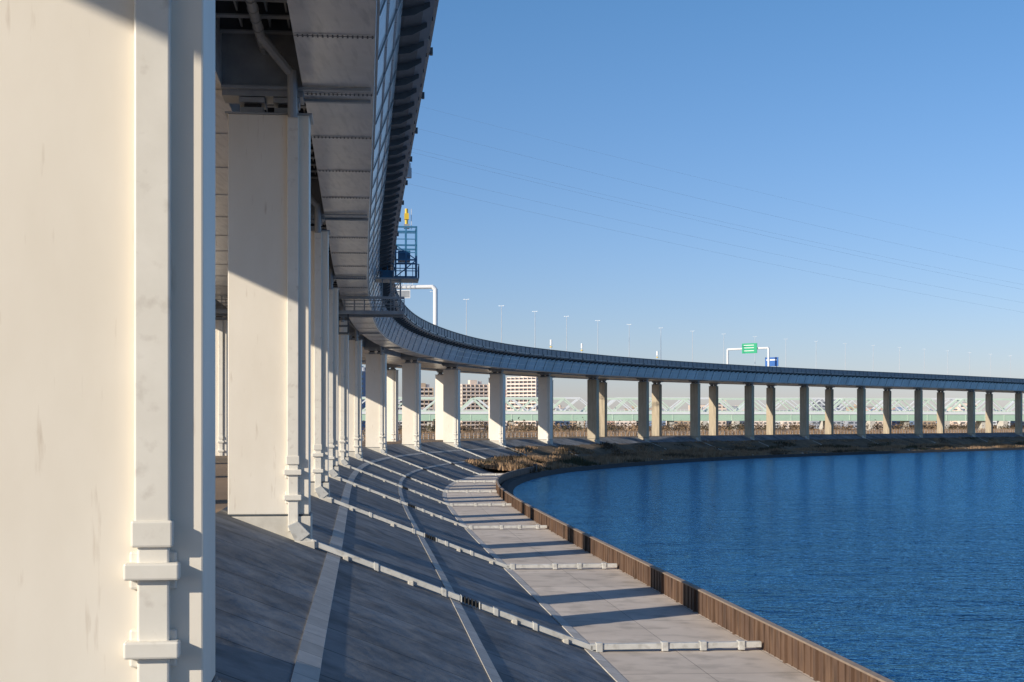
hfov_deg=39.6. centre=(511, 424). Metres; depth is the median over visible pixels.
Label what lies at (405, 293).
cantilever sign gantry
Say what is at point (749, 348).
overhead road sign
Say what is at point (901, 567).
river water
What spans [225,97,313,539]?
viaduct pier
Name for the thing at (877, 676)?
wall capping
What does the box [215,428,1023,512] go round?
ground
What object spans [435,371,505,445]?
viaduct pier
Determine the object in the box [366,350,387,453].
viaduct pier
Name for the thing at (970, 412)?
viaduct pier
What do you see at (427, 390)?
apartment building
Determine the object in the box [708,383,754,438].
viaduct pier
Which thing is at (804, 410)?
viaduct pier
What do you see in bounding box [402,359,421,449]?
viaduct pier
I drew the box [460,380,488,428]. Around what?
apartment building
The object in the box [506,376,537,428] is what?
apartment building
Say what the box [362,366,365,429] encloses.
apartment building
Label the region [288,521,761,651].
drainage duct
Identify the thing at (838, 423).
distant city buildings
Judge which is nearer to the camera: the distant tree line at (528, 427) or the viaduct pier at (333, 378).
the viaduct pier at (333, 378)
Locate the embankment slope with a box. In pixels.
[215,433,1023,681]
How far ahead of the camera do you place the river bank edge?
305.19 m
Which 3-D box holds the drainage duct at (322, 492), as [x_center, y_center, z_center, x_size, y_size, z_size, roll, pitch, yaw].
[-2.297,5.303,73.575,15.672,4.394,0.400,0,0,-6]
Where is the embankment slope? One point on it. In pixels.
(383, 627)
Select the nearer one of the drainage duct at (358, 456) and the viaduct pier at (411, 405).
the drainage duct at (358, 456)
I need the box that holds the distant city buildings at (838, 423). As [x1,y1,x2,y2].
[434,400,1023,428]
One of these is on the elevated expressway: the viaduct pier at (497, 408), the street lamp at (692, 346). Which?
the street lamp at (692, 346)
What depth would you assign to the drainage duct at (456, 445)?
238.32 m
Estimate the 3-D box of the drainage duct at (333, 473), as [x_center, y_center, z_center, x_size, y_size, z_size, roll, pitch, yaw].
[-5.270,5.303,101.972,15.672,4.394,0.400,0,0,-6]
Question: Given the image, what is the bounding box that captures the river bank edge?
[501,448,1023,495]
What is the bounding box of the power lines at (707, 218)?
[411,109,1022,309]
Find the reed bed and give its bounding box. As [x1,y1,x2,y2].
[362,428,1014,439]
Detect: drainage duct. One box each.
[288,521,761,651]
[315,486,616,569]
[329,469,546,529]
[341,459,510,506]
[355,453,496,492]
[380,449,495,482]
[415,446,500,475]
[454,444,488,459]
[499,442,526,455]
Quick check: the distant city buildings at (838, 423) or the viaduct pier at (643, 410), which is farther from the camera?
the distant city buildings at (838, 423)
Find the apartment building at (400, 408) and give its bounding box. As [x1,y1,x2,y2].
[398,399,401,427]
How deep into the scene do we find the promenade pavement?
57.88 m
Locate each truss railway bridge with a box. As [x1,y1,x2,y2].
[362,397,1023,430]
[362,397,1023,430]
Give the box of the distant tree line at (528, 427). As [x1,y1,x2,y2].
[362,416,1023,434]
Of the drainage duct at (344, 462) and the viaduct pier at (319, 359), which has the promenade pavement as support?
the drainage duct at (344, 462)
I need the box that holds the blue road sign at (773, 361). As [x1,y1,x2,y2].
[765,357,777,366]
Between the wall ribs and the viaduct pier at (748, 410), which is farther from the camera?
the viaduct pier at (748, 410)
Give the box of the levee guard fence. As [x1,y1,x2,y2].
[362,429,1023,438]
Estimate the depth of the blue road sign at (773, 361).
383.99 m
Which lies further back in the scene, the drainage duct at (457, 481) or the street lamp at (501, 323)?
the street lamp at (501, 323)
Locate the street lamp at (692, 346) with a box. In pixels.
[692,331,692,361]
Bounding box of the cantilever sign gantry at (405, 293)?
[396,283,437,325]
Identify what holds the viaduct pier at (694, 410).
on the ground at (221, 482)
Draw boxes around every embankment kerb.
[291,447,504,681]
[398,461,501,681]
[443,472,627,681]
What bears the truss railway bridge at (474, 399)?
on the ground at (221, 482)
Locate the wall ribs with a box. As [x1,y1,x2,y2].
[496,483,877,681]
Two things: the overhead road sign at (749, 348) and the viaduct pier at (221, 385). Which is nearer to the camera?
the viaduct pier at (221, 385)
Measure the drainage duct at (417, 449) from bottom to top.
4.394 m
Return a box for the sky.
[362,0,1023,410]
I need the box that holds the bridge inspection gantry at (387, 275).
[215,209,418,334]
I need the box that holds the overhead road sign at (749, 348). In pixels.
[727,343,769,365]
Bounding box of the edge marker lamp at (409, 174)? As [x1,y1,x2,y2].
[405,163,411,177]
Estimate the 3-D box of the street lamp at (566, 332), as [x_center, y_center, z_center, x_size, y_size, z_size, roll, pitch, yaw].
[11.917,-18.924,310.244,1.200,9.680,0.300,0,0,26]
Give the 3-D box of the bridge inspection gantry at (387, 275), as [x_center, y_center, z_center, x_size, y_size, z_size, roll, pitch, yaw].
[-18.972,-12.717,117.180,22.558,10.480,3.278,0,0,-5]
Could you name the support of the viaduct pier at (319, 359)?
on the ground at (221, 482)
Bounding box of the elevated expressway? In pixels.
[215,0,1023,392]
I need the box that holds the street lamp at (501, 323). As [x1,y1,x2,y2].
[501,305,503,342]
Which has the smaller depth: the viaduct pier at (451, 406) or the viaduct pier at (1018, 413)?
the viaduct pier at (451, 406)
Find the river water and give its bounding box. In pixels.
[495,450,1023,681]
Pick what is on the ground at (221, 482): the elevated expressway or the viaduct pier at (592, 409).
the viaduct pier at (592, 409)
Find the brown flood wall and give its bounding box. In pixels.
[498,467,880,681]
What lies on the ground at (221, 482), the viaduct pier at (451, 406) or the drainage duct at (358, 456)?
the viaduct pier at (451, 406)
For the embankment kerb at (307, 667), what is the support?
on the embankment slope
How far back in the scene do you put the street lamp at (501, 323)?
279.81 m
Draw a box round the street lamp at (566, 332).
[564,316,566,350]
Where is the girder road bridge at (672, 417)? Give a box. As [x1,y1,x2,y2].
[362,409,1023,431]
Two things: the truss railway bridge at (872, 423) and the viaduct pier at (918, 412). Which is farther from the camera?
the truss railway bridge at (872, 423)
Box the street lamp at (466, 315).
[463,299,466,334]
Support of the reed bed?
on the ground at (221, 482)
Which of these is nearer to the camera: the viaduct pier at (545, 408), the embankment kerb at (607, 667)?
the embankment kerb at (607, 667)
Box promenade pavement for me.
[446,473,819,681]
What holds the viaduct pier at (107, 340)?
on the ground at (221, 482)
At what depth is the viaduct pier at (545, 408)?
285.43 m
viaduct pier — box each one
[0,0,220,681]
[215,316,349,465]
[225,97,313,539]
[311,220,330,497]
[329,281,339,476]
[349,335,362,458]
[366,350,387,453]
[387,366,460,447]
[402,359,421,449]
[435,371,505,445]
[489,374,552,443]
[553,377,598,441]
[599,379,648,440]
[652,382,700,439]
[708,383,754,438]
[766,385,808,438]
[825,387,865,437]
[883,389,922,436]
[937,390,974,435]
[985,392,1022,435]
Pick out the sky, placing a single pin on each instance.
(907, 114)
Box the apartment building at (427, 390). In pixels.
[421,383,433,428]
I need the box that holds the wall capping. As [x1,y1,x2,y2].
[496,466,893,681]
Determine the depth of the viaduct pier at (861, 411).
427.63 m
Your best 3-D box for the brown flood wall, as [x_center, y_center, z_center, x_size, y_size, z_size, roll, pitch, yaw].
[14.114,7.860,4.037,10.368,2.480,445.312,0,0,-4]
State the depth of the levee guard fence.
384.94 m
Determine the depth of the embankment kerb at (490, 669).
44.06 m
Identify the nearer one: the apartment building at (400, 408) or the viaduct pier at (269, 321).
the viaduct pier at (269, 321)

